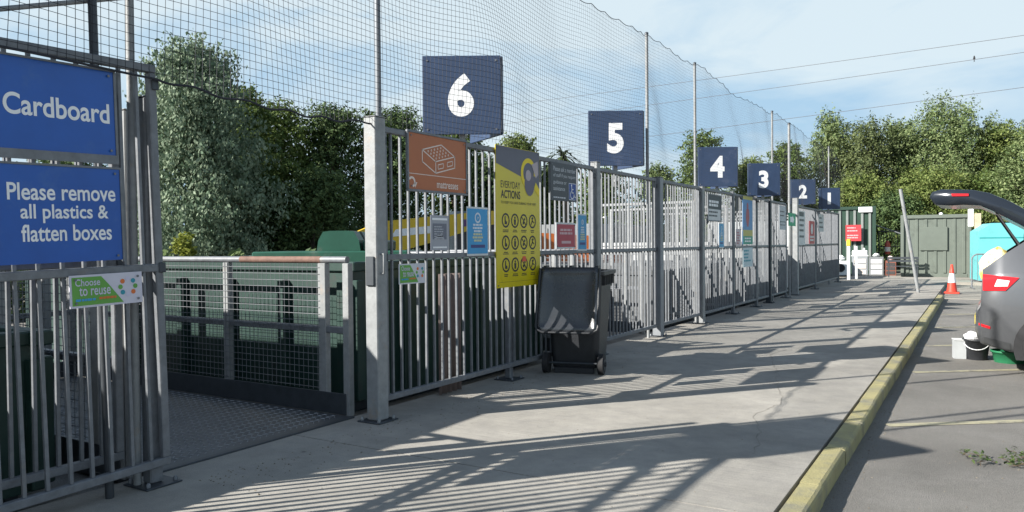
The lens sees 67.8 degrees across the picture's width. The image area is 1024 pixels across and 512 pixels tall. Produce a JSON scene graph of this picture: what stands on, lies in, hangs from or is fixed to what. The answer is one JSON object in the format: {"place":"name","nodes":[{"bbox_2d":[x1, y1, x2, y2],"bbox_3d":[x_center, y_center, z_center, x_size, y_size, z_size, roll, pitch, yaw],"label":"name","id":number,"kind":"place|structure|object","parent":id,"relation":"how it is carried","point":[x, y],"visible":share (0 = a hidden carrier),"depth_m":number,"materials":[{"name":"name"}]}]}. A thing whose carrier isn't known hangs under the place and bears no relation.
{"place":"outdoors","nodes":[
{"label":"outdoors","id":0,"kind":"place"},
{"bbox_2d":[11,271,948,511],"bbox_3d":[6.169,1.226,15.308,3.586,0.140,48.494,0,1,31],"label":"walkway","id":1,"kind":"structure","parent":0,"point":[840,344],"depth_m":5.78,"materials":[{"name":"concrete"}]},
{"bbox_2d":[0,325,54,502],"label":"skip","id":2,"kind":"object","parent":1,"relation":"on","point":[10,494],"visible":0.53,"depth_m":4.53,"materials":[{"name":"green paint"}]},
{"bbox_2d":[0,269,127,479],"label":"barrier","id":3,"kind":"object","parent":1,"relation":"on","point":[73,357],"visible":0.26,"depth_m":4.97,"materials":[{"name":"metal"}]},
{"bbox_2d":[0,37,170,511],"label":"gate leaf","id":4,"kind":"object","parent":1,"relation":"on","point":[157,267],"visible":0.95,"depth_m":4.37,"materials":[{"name":"metal"}]},
{"bbox_2d":[0,51,118,164],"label":"bay sign","id":5,"kind":"object","parent":4,"relation":"attached to","point":[52,110],"visible":1,"depth_m":4.08,"materials":[{"name":"metal"}]},
{"bbox_2d":[0,161,125,265],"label":"bay sign","id":6,"kind":"object","parent":4,"relation":"attached to","point":[55,213],"visible":1,"depth_m":4.09,"materials":[{"name":"metal"}]},
{"bbox_2d":[68,271,142,308],"bbox_3d":[-2.285,0.189,4.309,0.016,0.180,0.420,0,2,31],"label":"reuse board","id":7,"kind":"object","parent":4,"relation":"attached to","point":[92,290],"visible":1,"depth_m":4.29,"materials":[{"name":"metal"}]},
{"bbox_2d":[87,0,113,498],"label":"net pole","id":8,"kind":"object","parent":1,"relation":"on","point":[109,490],"visible":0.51,"depth_m":4.38,"materials":[{"name":"metal"}]},
{"bbox_2d":[122,108,132,478],"bbox_3d":[-2.383,0.239,4.746,0.063,2.296,0.063,0,1,31],"label":"fence post","id":9,"kind":"object","parent":1,"relation":"on","point":[124,117],"visible":0.33,"depth_m":4.71,"materials":[{"name":"metal"}]},
{"bbox_2d":[125,0,141,485],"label":"net pole","id":10,"kind":"object","parent":1,"relation":"on","point":[133,260],"visible":0.68,"depth_m":4.59,"materials":[{"name":"metal"}]},
{"bbox_2d":[0,0,117,11],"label":"brace tube","id":11,"kind":"object","parent":10,"relation":"attached to","point":[39,5],"visible":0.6,"depth_m":4.15,"materials":[{"name":"metal"}]},
{"bbox_2d":[0,158,124,490],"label":"gate leaf","id":12,"kind":"object","parent":10,"relation":"attached to","point":[35,475],"visible":0.34,"depth_m":4.28,"materials":[{"name":"metal"}]},
{"bbox_2d":[123,95,182,491],"bbox_3d":[-2.215,0.214,4.666,0.240,2.367,0.240,0,1,31],"label":"fence post","id":13,"kind":"object","parent":1,"relation":"on","point":[154,478],"visible":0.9,"depth_m":4.63,"materials":[{"name":"metal"}]},
{"bbox_2d":[169,231,196,255],"bbox_3d":[-5.746,0.487,13.518,0.818,1.898,0.790,0,1,31],"label":"bush","id":14,"kind":"object","parent":1,"relation":"on","point":[187,249],"visible":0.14,"depth_m":13.42,"materials":[{"name":"green plant"}]},
{"bbox_2d":[54,376,353,482],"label":"gateway platform","id":15,"kind":"structure","parent":1,"relation":"on","point":[203,427],"depth_m":6.23,"materials":[{"name":"metal"}]},
{"bbox_2d":[10,279,76,377],"bbox_3d":[-5.714,0.710,7.398,0.069,1.358,2.920,0,1,31],"label":"barrier","id":16,"kind":"object","parent":15,"relation":"on","point":[46,315],"visible":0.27,"depth_m":8.39,"materials":[{"name":"metal"}]},
{"bbox_2d":[62,256,353,415],"bbox_3d":[-3.273,0.682,7.641,4.470,1.360,0.070,0,1,31],"label":"barrier","id":17,"kind":"object","parent":15,"relation":"on","point":[324,399],"visible":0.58,"depth_m":6.96,"materials":[{"name":"metal"}]},
{"bbox_2d":[124,31,302,255],"bbox_3d":[-9.309,-2.543,22.120,5.498,7.759,5.162,0,1,31],"label":"tree","id":18,"kind":"object","parent":1,"relation":"on","point":[198,150],"visible":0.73,"depth_m":21.17,"materials":[{"name":"green plant"}]},
{"bbox_2d":[213,82,291,244],"bbox_3d":[-8.766,-2.237,25.038,3.781,7.052,3.205,0,1,31],"label":"tree","id":19,"kind":"object","parent":1,"relation":"on","point":[258,110],"visible":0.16,"depth_m":24.63,"materials":[{"name":"green plant"}]},
{"bbox_2d":[203,162,303,250],"bbox_3d":[-8.429,-0.919,23.929,3.279,4.441,3.865,0,1,31],"label":"tree","id":20,"kind":"object","parent":1,"relation":"on","point":[264,216],"visible":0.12,"depth_m":23.78,"materials":[{"name":"green plant"}]},
{"bbox_2d":[218,94,346,239],"bbox_3d":[-8.395,-2.174,26.957,5.375,6.861,4.964,-1,1,2],"label":"tree","id":21,"kind":"object","parent":1,"relation":"on","point":[294,154],"visible":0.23,"depth_m":26.51,"materials":[{"name":"green plant"}]},
{"bbox_2d":[25,255,543,411],"bbox_3d":[-2.979,0.738,10.028,5.810,1.430,3.680,0,1,31],"label":"skip","id":22,"kind":"object","parent":1,"relation":"on","point":[240,280],"visible":0.32,"depth_m":7.82,"materials":[{"name":"green paint"}]},
{"bbox_2d":[252,163,364,250],"bbox_3d":[-6.431,-0.857,24.447,3.823,4.263,4.163,0,1,31],"label":"tree","id":23,"kind":"object","parent":1,"relation":"on","point":[316,190],"visible":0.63,"depth_m":24.01,"materials":[{"name":"green plant"}]},
{"bbox_2d":[252,231,421,261],"bbox_3d":[-2.714,0.490,12.162,2.400,1.775,1.300,0,1,3],"label":"compactor","id":24,"kind":"object","parent":1,"relation":"on","point":[350,245],"visible":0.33,"depth_m":11.63,"materials":[{"name":"green paint"}]},
{"bbox_2d":[284,99,405,248],"bbox_3d":[-6.661,-2.253,28.059,4.222,6.951,4.887,0,1,31],"label":"tree","id":25,"kind":"object","parent":1,"relation":"on","point":[331,152],"visible":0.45,"depth_m":27.39,"materials":[{"name":"green plant"}]},
{"bbox_2d":[357,115,397,424],"bbox_3d":[-1.121,0.108,6.293,0.240,2.507,0.240,0,1,31],"label":"gate post","id":26,"kind":"object","parent":1,"relation":"on","point":[376,269],"visible":0.99,"depth_m":6.24,"materials":[{"name":"metal"}]},
{"bbox_2d":[0,0,843,211],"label":"safety net","id":27,"kind":"object","parent":26,"relation":"attached to","point":[690,117],"visible":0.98,"depth_m":7.08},
{"bbox_2d":[374,0,381,115],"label":"net pole","id":28,"kind":"object","parent":1,"relation":"on","point":[377,25],"visible":0.16,"depth_m":6.38,"materials":[{"name":"metal"}]},
{"bbox_2d":[331,104,431,250],"bbox_3d":[-4.525,-2.325,28.903,4.322,7.026,4.898,0,1,31],"label":"tree","id":29,"kind":"object","parent":1,"relation":"on","point":[400,126],"visible":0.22,"depth_m":28.36,"materials":[{"name":"green plant"}]},
{"bbox_2d":[438,273,461,394],"bbox_3d":[-0.609,0.750,7.458,0.039,1.160,0.360,0,1,31],"label":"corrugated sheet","id":30,"kind":"object","parent":1,"relation":"on","point":[445,389],"visible":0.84,"depth_m":7.45,"materials":[{"name":"grey metal"}]},
{"bbox_2d":[412,135,491,250],"bbox_3d":[-2.191,-2.193,30.984,4.512,6.653,4.860,0,1,31],"label":"tree","id":31,"kind":"object","parent":1,"relation":"on","point":[437,202],"visible":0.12,"depth_m":30.44,"materials":[{"name":"green plant"}]},
{"bbox_2d":[10,226,899,321],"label":"undergrowth","id":32,"kind":"object","parent":1,"relation":"on","point":[237,252],"depth_m":17.56,"materials":[{"name":"green plant"}]},
{"bbox_2d":[358,211,566,263],"bbox_3d":[-1.255,0.181,16.020,5.150,2.294,2.080,-1,1,-21],"label":"telehandler","id":33,"kind":"object","parent":1,"relation":"on","point":[412,231],"visible":0.02,"depth_m":15.64,"materials":[{"name":"yellow paint"}]},
{"bbox_2d":[443,153,493,250],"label":"tree","id":34,"kind":"object","parent":1,"relation":"on","point":[479,177],"visible":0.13,"depth_m":29.46,"materials":[{"name":"green plant"}]},
{"bbox_2d":[494,287,523,381],"bbox_3d":[-0.041,0.129,8.177,0.240,2.387,0.240,0,1,31],"label":"fence post","id":35,"kind":"object","parent":1,"relation":"on","point":[508,376],"visible":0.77,"depth_m":8.17,"materials":[{"name":"metal"}]},
{"bbox_2d":[385,127,595,400],"bbox_3d":[-0.008,0.032,8.102,0.058,2.294,4.110,0,1,31],"label":"bar fence","id":36,"kind":"object","parent":35,"relation":"attached to","point":[441,255],"visible":0.68,"depth_m":7.36,"materials":[{"name":"metal"}]},
{"bbox_2d":[398,263,424,284],"bbox_3d":[-0.867,0.153,6.631,0.009,0.175,0.360,0,1,31],"label":"reuse board","id":37,"kind":"object","parent":36,"relation":"attached to","point":[412,273],"visible":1,"depth_m":6.62,"materials":[{"name":"green plastic"}]},
{"bbox_2d":[405,129,467,195],"bbox_3d":[-0.672,-0.837,6.960,0.025,0.534,0.904,0,1,31],"label":"bay sign","id":38,"kind":"object","parent":36,"relation":"attached to","point":[436,163],"visible":1,"depth_m":6.92,"materials":[{"name":"metal"}]},
{"bbox_2d":[430,215,448,249],"bbox_3d":[-0.663,-0.212,6.973,0.009,0.320,0.270,0,1,31],"label":"notice","id":39,"kind":"object","parent":36,"relation":"attached to","point":[439,232],"visible":1,"depth_m":6.96,"materials":[{"name":"white paper"}]},
{"bbox_2d":[422,55,503,142],"bbox_3d":[-0.393,-1.495,7.972,0.700,1.100,0.880,0,1,32],"label":"number sign","id":40,"kind":"object","parent":36,"relation":"attached to","point":[467,89],"visible":0.75,"depth_m":7.77,"materials":[{"name":"metal"}]},
{"bbox_2d":[466,206,487,255],"bbox_3d":[-0.338,-0.242,7.501,0.008,0.478,0.374,0,1,31],"label":"poster","id":41,"kind":"object","parent":36,"relation":"attached to","point":[477,231],"visible":1,"depth_m":7.49,"materials":[{"name":"paper"}]},
{"bbox_2d":[495,144,539,287],"bbox_3d":[0.076,-0.412,8.158,0.016,1.470,0.910,0,1,31],"label":"safety board","id":42,"kind":"object","parent":36,"relation":"attached to","point":[517,199],"visible":1,"depth_m":8.13,"materials":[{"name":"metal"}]},
{"bbox_2d":[550,161,576,201],"bbox_3d":[0.618,-0.874,9.060,0.016,0.445,0.670,0,1,31],"label":"notice","id":43,"kind":"object","parent":36,"relation":"attached to","point":[563,182],"visible":1,"depth_m":9.05,"materials":[{"name":"metal"}]},
{"bbox_2d":[556,222,575,248],"bbox_3d":[0.648,-0.242,9.108,0.016,0.310,0.500,0,1,31],"label":"notice","id":44,"kind":"object","parent":36,"relation":"attached to","point":[565,236],"visible":1,"depth_m":9.09,"materials":[{"name":"plastic"}]},
{"bbox_2d":[493,132,556,218],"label":"tree","id":45,"kind":"object","parent":1,"relation":"on","point":[512,145],"visible":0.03,"depth_m":32.63,"materials":[{"name":"green plant"}]},
{"bbox_2d":[450,249,644,333],"bbox_3d":[0.452,0.563,13.155,3.870,1.358,0.069,0,1,31],"label":"barrier","id":46,"kind":"object","parent":1,"relation":"on","point":[643,332],"visible":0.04,"depth_m":12.29,"materials":[{"name":"metal"}]},
{"bbox_2d":[541,163,587,224],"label":"tree","id":47,"kind":"object","parent":1,"relation":"on","point":[552,207],"visible":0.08,"depth_m":33.29,"materials":[{"name":"green plant"}]},
{"bbox_2d":[534,265,615,374],"bbox_3d":[0.746,0.704,8.707,0.732,1.208,1.179,0,1,17],"label":"wheelie bin","id":48,"kind":"object","parent":1,"relation":"on","point":[572,310],"visible":1,"depth_m":8.34,"materials":[{"name":"plastic"}]},
{"bbox_2d":[590,161,608,354],"bbox_3d":[1.092,0.032,9.909,0.240,2.507,0.240,0,1,31],"label":"fence post","id":49,"kind":"object","parent":1,"relation":"on","point":[596,164],"visible":0.32,"depth_m":9.85,"materials":[{"name":"metal"}]},
{"bbox_2d":[600,168,657,340],"bbox_3d":[1.675,-0.027,10.852,0.058,2.294,2.100,0,1,31],"label":"bar fence","id":50,"kind":"object","parent":49,"relation":"attached to","point":[654,249],"visible":0.87,"depth_m":10.93,"materials":[{"name":"metal"}]},
{"bbox_2d":[588,110,644,186],"bbox_3d":[1.628,-1.565,11.276,0.700,1.100,0.880,0,1,32],"label":"number sign","id":51,"kind":"object","parent":50,"relation":"attached to","point":[638,136],"visible":0.83,"depth_m":11.07,"materials":[{"name":"metal"}]},
{"bbox_2d":[571,166,645,225],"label":"tree","id":52,"kind":"object","parent":1,"relation":"on","point":[587,220],"visible":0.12,"depth_m":37.53,"materials":[{"name":"green plant"}]},
{"bbox_2d":[587,266,692,330],"bbox_3d":[1.323,0.781,15.623,4.510,1.090,2.550,0,1,31],"label":"skip","id":53,"kind":"object","parent":1,"relation":"on","point":[676,323],"visible":0.02,"depth_m":13.92,"materials":[{"name":"metal"}]},
{"bbox_2d":[645,32,649,337],"bbox_3d":[2.064,-1.074,11.612,0.060,4.650,0.057,0,1,31],"label":"net pole","id":54,"kind":"object","parent":1,"relation":"on","point":[647,125],"visible":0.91,"depth_m":11.59,"materials":[{"name":"metal"}]},
{"bbox_2d":[624,160,686,241],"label":"tree","id":55,"kind":"object","parent":1,"relation":"on","point":[658,171],"visible":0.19,"depth_m":39.58,"materials":[{"name":"green plant"}]},
{"bbox_2d":[650,177,668,336],"bbox_3d":[2.278,0.011,11.848,0.240,2.467,0.297,0,1,31],"label":"fence post","id":56,"kind":"object","parent":1,"relation":"on","point":[658,331],"visible":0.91,"depth_m":11.76,"materials":[{"name":"metal"}]},
{"bbox_2d":[663,180,700,325],"bbox_3d":[2.823,-0.067,12.729,0.058,2.294,1.960,0,1,31],"label":"bar fence","id":57,"kind":"object","parent":56,"relation":"attached to","point":[697,248],"visible":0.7,"depth_m":12.82,"materials":[{"name":"metal"}]},
{"bbox_2d":[576,260,743,316],"bbox_3d":[2.935,0.701,18.210,4.560,1.140,2.650,0,1,31],"label":"skip","id":58,"kind":"object","parent":1,"relation":"on","point":[716,312],"visible":0.07,"depth_m":16.59,"materials":[{"name":"metal"}]},
{"bbox_2d":[693,62,696,322],"bbox_3d":[3.264,-1.116,13.574,0.060,4.650,0.057,0,1,31],"label":"net pole","id":59,"kind":"object","parent":1,"relation":"on","point":[694,109],"visible":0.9,"depth_m":13.54,"materials":[{"name":"metal"}]},
{"bbox_2d":[692,186,708,323],"bbox_3d":[3.383,-0.018,13.654,0.240,2.447,0.292,0,1,31],"label":"fence post","id":60,"kind":"object","parent":1,"relation":"on","point":[701,319],"visible":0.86,"depth_m":13.57,"materials":[{"name":"metal"}]},
{"bbox_2d":[603,201,693,314],"bbox_3d":[2.456,0.035,14.151,1.900,2.054,0.048,0,1,31],"label":"bar fence","id":61,"kind":"object","parent":60,"relation":"attached to","point":[664,252],"visible":0.19,"depth_m":13.82,"materials":[{"name":"grey metal"}]},
{"bbox_2d":[705,188,733,313],"bbox_3d":[3.924,-0.105,14.528,0.058,2.294,1.960,0,1,31],"label":"bar fence","id":62,"kind":"object","parent":60,"relation":"attached to","point":[711,258],"visible":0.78,"depth_m":14.63,"materials":[{"name":"metal"}]},
{"bbox_2d":[707,193,720,221],"bbox_3d":[3.774,-0.896,14.228,0.024,0.504,0.844,0,1,31],"label":"notice","id":63,"kind":"object","parent":62,"relation":"attached to","point":[714,207],"visible":1,"depth_m":14.18,"materials":[{"name":"metal"}]},
{"bbox_2d":[698,147,737,194],"bbox_3d":[4.275,-1.657,15.603,0.700,1.100,0.880,0,1,32],"label":"number sign","id":64,"kind":"object","parent":62,"relation":"attached to","point":[732,156],"visible":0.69,"depth_m":15.40,"materials":[{"name":"metal"}]},
{"bbox_2d":[725,191,739,313],"bbox_3d":[4.452,-0.065,15.402,0.240,2.467,0.240,0,1,31],"label":"fence post","id":65,"kind":"object","parent":1,"relation":"on","point":[733,310],"visible":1,"depth_m":15.37,"materials":[{"name":"metal"}]},
{"bbox_2d":[610,205,727,305],"bbox_3d":[3.280,-0.004,16.167,2.600,2.054,0.048,0,1,31],"label":"bar fence","id":66,"kind":"object","parent":65,"relation":"attached to","point":[666,241],"visible":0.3,"depth_m":16.16,"materials":[{"name":"grey metal"}]},
{"bbox_2d":[750,196,762,306],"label":"fence post","id":67,"kind":"object","parent":1,"relation":"on","point":[755,303],"visible":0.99,"depth_m":17.01,"materials":[{"name":"metal"}]},
{"bbox_2d":[734,193,756,305],"bbox_3d":[4.955,-0.140,16.212,0.058,2.294,1.830,0,1,31],"label":"bar fence","id":68,"kind":"object","parent":67,"relation":"attached to","point":[749,273],"visible":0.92,"depth_m":16.16,"materials":[{"name":"metal"}]},
{"bbox_2d":[742,196,752,243],"bbox_3d":[5.031,-0.759,16.276,0.009,1.020,0.800,0,1,31],"label":"poster","id":69,"kind":"object","parent":68,"relation":"attached to","point":[747,220],"visible":1,"depth_m":16.25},
{"bbox_2d":[747,163,780,202],"bbox_3d":[5.480,-1.598,16.879,0.723,0.840,0.669,-1,1,0],"label":"number sign","id":70,"kind":"object","parent":68,"relation":"attached to","point":[763,181],"visible":0.98,"depth_m":16.55,"materials":[{"name":"metal"}]},
{"bbox_2d":[758,198,768,299],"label":"bar fence","id":71,"kind":"object","parent":67,"relation":"attached to","point":[761,214],"visible":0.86,"depth_m":17.67,"materials":[{"name":"metal"}]},
{"bbox_2d":[763,199,774,302],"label":"fence post","id":72,"kind":"object","parent":1,"relation":"on","point":[769,299],"visible":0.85,"depth_m":18.01,"materials":[{"name":"metal"}]},
{"bbox_2d":[772,201,786,295],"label":"bar fence","id":73,"kind":"object","parent":72,"relation":"attached to","point":[779,244],"visible":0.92,"depth_m":18.92,"materials":[{"name":"metal"}]},
{"bbox_2d":[787,123,790,294],"bbox_3d":[7.492,-1.264,20.599,0.088,4.650,0.083,0,1,31],"label":"net pole","id":74,"kind":"object","parent":1,"relation":"on","point":[789,234],"visible":0.84,"depth_m":20.58,"materials":[{"name":"metal"}]},
{"bbox_2d":[791,198,800,294],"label":"gate post","id":75,"kind":"object","parent":1,"relation":"on","point":[795,255],"visible":0.95,"depth_m":20.59,"materials":[{"name":"metal"}]},
{"bbox_2d":[799,206,815,288],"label":"bar fence","id":76,"kind":"object","parent":75,"relation":"attached to","point":[807,264],"visible":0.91,"depth_m":22.11,"materials":[{"name":"metal"}]},
{"bbox_2d":[791,179,815,205],"bbox_3d":[8.858,-1.786,23.094,0.649,1.040,0.818,0,1,32],"label":"number sign","id":77,"kind":"object","parent":76,"relation":"attached to","point":[807,190],"visible":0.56,"depth_m":22.90,"materials":[{"name":"metal"}]},
{"bbox_2d":[811,208,818,288],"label":"fence post","id":78,"kind":"object","parent":1,"relation":"on","point":[815,253],"visible":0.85,"depth_m":23.11,"materials":[{"name":"metal"}]},
{"bbox_2d":[816,209,837,283],"bbox_3d":[10.348,-0.327,25.027,0.058,2.294,4.320,0,1,31],"label":"bar fence","id":79,"kind":"object","parent":78,"relation":"attached to","point":[827,254],"visible":0.95,"depth_m":25.11,"materials":[{"name":"metal"}]},
{"bbox_2d":[819,188,839,213],"bbox_3d":[9.928,-1.732,24.131,0.683,0.800,0.633,-1,1,0],"label":"number sign","id":80,"kind":"object","parent":79,"relation":"attached to","point":[830,197],"visible":0.98,"depth_m":23.82,"materials":[{"name":"metal"}]},
{"bbox_2d":[820,206,875,273],"bbox_3d":[15.473,-0.719,35.059,2.290,2.970,3.415,0,1,25],"label":"hut","id":81,"kind":"object","parent":1,"relation":"on","point":[864,217],"visible":0.34,"depth_m":33.40,"materials":[{"name":"paint"}]},
{"bbox_2d":[899,189,919,292],"bbox_3d":[11.025,-0.411,21.152,0.563,2.914,0.090,0,1,7],"label":"leaning pole","id":82,"kind":"object","parent":1,"relation":"on","point":[909,240],"visible":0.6,"depth_m":21.12,"materials":[{"name":"metal"}]},
{"bbox_2d":[901,212,971,277],"bbox_3d":[18.048,-0.496,32.564,2.440,2.555,5.790,0,1,28],"label":"container","id":83,"kind":"object","parent":1,"relation":"on","point":[940,242],"visible":0.81,"depth_m":30.04,"materials":[{"name":"metal"}]},
{"bbox_2d":[0,0,1023,239],"label":"sky","id":84,"kind":"structure","parent":0,"point":[729,38],"materials":[{"name":"blue"}]},
{"bbox_2d":[820,299,1023,511],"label":"road","id":85,"kind":"structure","parent":0,"point":[910,468],"depth_m":5.99,"materials":[{"name":"grey asphalt"}]},
{"bbox_2d":[199,285,1015,510],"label":"grit","id":86,"kind":"object","parent":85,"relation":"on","point":[624,430],"visible":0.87,"depth_m":6.08,"materials":[{"name":"stone"}]},
{"bbox_2d":[779,295,943,511],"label":"kerb","id":87,"kind":"structure","parent":85,"relation":"on","point":[811,492],"depth_m":5.76,"materials":[{"name":"yellow paint"}]},
{"bbox_2d":[886,419,1023,425],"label":"parking line","id":88,"kind":"object","parent":85,"relation":"on","point":[955,423],"visible":1,"depth_m":6.53,"materials":[{"name":"paint"}]},
{"bbox_2d":[962,337,989,359],"bbox_3d":[6.111,1.221,10.027,0.334,0.270,0.337,0,1,31],"label":"bucket","id":89,"kind":"object","parent":85,"relation":"on","point":[976,350],"visible":0.66,"depth_m":9.92,"materials":[{"name":"black plastic"}]},
{"bbox_2d":[930,189,1023,360],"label":"parked car","id":90,"kind":"object","parent":85,"relation":"on","point":[999,318],"visible":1,"depth_m":8.83,"materials":[{"name":"grey paint"}]},
{"bbox_3d":[6.071,0.530,9.195,0.480,0.281,0.600,0,1,32],"label":"cardboard box","id":91,"kind":"object","parent":90,"relation":"in","visible":0},
{"bbox_2d":[979,247,1006,278],"bbox_3d":[5.906,0.151,9.282,0.316,0.535,0.377,-1,1,-45],"label":"rubbish bag","id":92,"kind":"object","parent":91,"relation":"on","point":[989,257],"visible":0.34,"depth_m":9.25,"materials":[{"name":"white plastic"}]},
{"bbox_2d":[957,446,1023,466],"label":"weeds","id":93,"kind":"object","parent":85,"relation":"on","point":[1010,461],"visible":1,"depth_m":5.36,"materials":[{"name":"green plant"}]},
{"bbox_2d":[990,348,1023,363],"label":"tub","id":94,"kind":"object","parent":85,"relation":"on","point":[1003,356],"visible":0.76,"depth_m":9.64,"materials":[{"name":"green plastic"}]},
{"bbox_2d":[941,277,981,299],"bbox_3d":[22.259,0.945,23.863,14.934,0.136,17.100,0,1,31],"label":"apron","id":95,"kind":"object","parent":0,"point":[963,284],"visible":0.2,"depth_m":23.48,"materials":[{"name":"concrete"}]},
{"bbox_2d":[970,223,1023,281],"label":"recycling bank","id":96,"kind":"structure","parent":0,"point":[985,238],"depth_m":25.94,"materials":[{"name":"teal paint"}]},
{"label":"ground","id":97,"kind":"structure","parent":0,"visible":0},
{"bbox_2d":[672,128,725,241],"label":"tree","id":98,"kind":"object","parent":97,"relation":"on","point":[687,156],"visible":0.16,"depth_m":44.60,"materials":[{"name":"green plant"}]},
{"bbox_2d":[719,154,787,221],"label":"tree","id":99,"kind":"object","parent":97,"relation":"on","point":[744,178],"visible":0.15,"depth_m":46.43,"materials":[{"name":"green plant"}]},
{"bbox_2d":[766,139,819,220],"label":"tree","id":100,"kind":"object","parent":97,"relation":"on","point":[780,159],"visible":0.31,"depth_m":47.53,"materials":[{"name":"green plant"}]},
{"bbox_2d":[796,102,861,208],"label":"tree","id":101,"kind":"object","parent":97,"relation":"on","point":[831,130],"visible":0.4,"depth_m":49.30,"materials":[{"name":"green plant"}]},
{"bbox_2d":[816,167,916,264],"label":"bush","id":102,"kind":"object","parent":97,"relation":"on","point":[858,188],"visible":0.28,"depth_m":43.94,"materials":[{"name":"green plant"}]},
{"bbox_2d":[826,110,909,262],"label":"tree","id":103,"kind":"object","parent":97,"relation":"on","point":[868,158],"visible":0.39,"depth_m":47.09,"materials":[{"name":"green plant"}]},
{"bbox_2d":[860,188,934,259],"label":"bush","id":104,"kind":"object","parent":97,"relation":"on","point":[890,206],"visible":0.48,"depth_m":42.23,"materials":[{"name":"green plant"}]},
{"bbox_2d":[876,116,935,263],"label":"tree","id":105,"kind":"object","parent":97,"relation":"on","point":[905,151],"visible":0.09,"depth_m":48.24,"materials":[{"name":"green plant"}]},
{"bbox_2d":[886,162,999,229],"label":"bush","id":106,"kind":"object","parent":97,"relation":"on","point":[926,184],"visible":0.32,"depth_m":42.90,"materials":[{"name":"green plant"}]},
{"bbox_2d":[891,88,1023,222],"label":"tree","id":107,"kind":"object","parent":97,"relation":"on","point":[949,144],"visible":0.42,"depth_m":45.83,"materials":[{"name":"green plant"}]},
{"bbox_2d":[930,167,1022,229],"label":"tree","id":108,"kind":"object","parent":97,"relation":"on","point":[981,186],"visible":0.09,"depth_m":42.29,"materials":[{"name":"green plant"}]},
{"bbox_2d":[961,118,1023,204],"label":"tree","id":109,"kind":"object","parent":97,"relation":"on","point":[999,145],"visible":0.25,"depth_m":45.16,"materials":[{"name":"green plant"}]},
{"bbox_2d":[981,119,1023,222],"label":"tree","id":110,"kind":"object","parent":97,"relation":"on","point":[1015,177],"visible":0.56,"depth_m":40.39,"materials":[{"name":"green plant"}]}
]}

